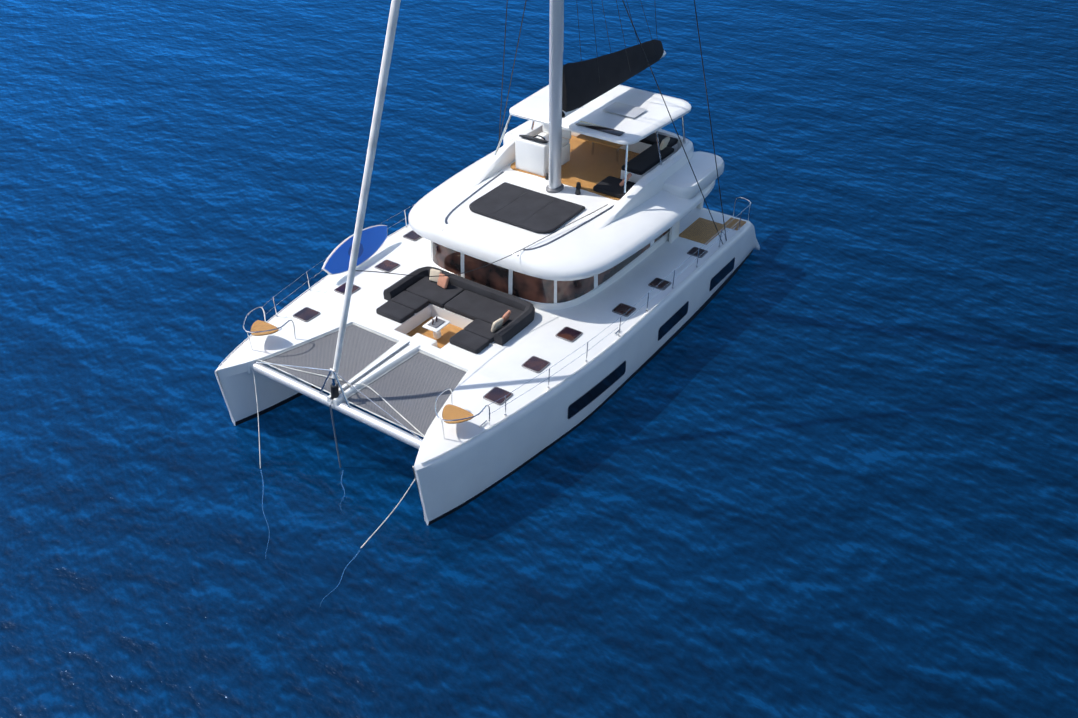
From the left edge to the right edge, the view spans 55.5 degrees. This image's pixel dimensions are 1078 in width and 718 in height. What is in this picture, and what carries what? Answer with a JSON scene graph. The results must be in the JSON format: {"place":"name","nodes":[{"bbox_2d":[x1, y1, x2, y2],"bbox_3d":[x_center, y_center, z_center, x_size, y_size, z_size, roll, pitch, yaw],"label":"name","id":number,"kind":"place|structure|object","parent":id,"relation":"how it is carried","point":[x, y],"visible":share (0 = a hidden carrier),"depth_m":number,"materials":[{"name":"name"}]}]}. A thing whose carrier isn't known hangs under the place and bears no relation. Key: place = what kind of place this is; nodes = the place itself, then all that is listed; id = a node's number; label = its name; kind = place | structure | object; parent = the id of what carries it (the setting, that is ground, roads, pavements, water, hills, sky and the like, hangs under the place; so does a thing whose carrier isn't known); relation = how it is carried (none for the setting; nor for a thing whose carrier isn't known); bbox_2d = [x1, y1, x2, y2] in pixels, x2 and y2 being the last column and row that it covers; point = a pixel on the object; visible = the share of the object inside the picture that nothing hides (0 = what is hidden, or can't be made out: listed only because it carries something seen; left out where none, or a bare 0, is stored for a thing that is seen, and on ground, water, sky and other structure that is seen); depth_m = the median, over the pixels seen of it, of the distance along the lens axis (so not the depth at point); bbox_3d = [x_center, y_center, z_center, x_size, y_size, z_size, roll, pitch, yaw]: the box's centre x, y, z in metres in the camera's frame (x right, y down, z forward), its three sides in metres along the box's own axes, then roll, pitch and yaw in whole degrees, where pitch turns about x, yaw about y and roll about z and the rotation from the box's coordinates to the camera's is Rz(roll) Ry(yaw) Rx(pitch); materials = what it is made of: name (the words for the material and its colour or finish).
{"place":"outdoors","nodes":[
{"label":"outdoors","id":0,"kind":"place"},
{"bbox_2d":[0,0,1077,717],"bbox_3d":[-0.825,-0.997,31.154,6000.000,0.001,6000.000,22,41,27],"label":"sea water","id":1,"kind":"structure","parent":0,"point":[816,456],"depth_m":28.04,"materials":[{"name":"blue liquid"}]},
{"bbox_2d":[215,225,452,425],"bbox_3d":[-2.685,-2.149,31.894,4.504,2.920,16.560,22,41,27],"label":"ship hull","id":2,"kind":"object","parent":1,"relation":"in","point":[235,380],"visible":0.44,"depth_m":27.83,"materials":[{"name":"white plastic"}]},
{"bbox_2d":[322,225,386,274],"bbox_3d":[-5.375,-3.234,30.257,0.417,0.824,3.000,19,39,24],"label":"paddle board","id":3,"kind":"object","parent":2,"relation":"on","point":[372,241],"visible":0.83,"depth_m":30.22,"materials":[{"name":"blue plastic"}]},
{"bbox_2d":[409,207,759,524],"bbox_3d":[1.035,-0.677,29.824,4.504,2.920,16.560,22,41,27],"label":"hull","id":4,"kind":"object","parent":1,"relation":"in","point":[457,478],"visible":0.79,"depth_m":26.66,"materials":[{"name":"white plastic"}]},
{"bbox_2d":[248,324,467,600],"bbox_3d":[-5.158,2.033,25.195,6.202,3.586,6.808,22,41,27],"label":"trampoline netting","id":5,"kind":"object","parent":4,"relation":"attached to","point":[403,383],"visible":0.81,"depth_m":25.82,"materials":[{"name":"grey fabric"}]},
{"bbox_2d":[376,266,534,353],"bbox_3d":[-2.429,-1.248,28.094,4.129,0.908,2.872,22,41,27],"label":"lounge seating","id":6,"kind":"object","parent":4,"relation":"on","point":[501,318],"visible":0.98,"depth_m":28.20,"materials":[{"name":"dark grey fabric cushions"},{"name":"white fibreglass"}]},
{"bbox_2d":[219,197,750,463],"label":"deck fittings","id":7,"kind":"object","parent":4,"relation":"on","point":[702,231],"visible":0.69,"depth_m":27.88,"materials":[{"name":"grey metal"}]},
{"bbox_2d":[408,147,714,309],"bbox_3d":[0.839,-4.630,31.561,7.223,2.011,9.104,22,41,27],"label":"cabin","id":8,"kind":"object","parent":4,"relation":"on","point":[506,211],"depth_m":28.93,"materials":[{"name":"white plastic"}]},
{"bbox_2d":[331,0,726,378],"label":"mast and rigging","id":9,"kind":"object","parent":8,"relation":"on","point":[574,86],"visible":0.92,"depth_m":29.04,"materials":[{"name":"silver metal"}]},
{"bbox_2d":[466,85,723,228],"bbox_3d":[1.362,-6.504,31.169,7.000,2.120,6.384,22,41,27],"label":"flybridge","id":10,"kind":"object","parent":8,"relation":"on","point":[623,148],"visible":0.83,"depth_m":31.08,"materials":[{"name":"white plastic"}]}
]}

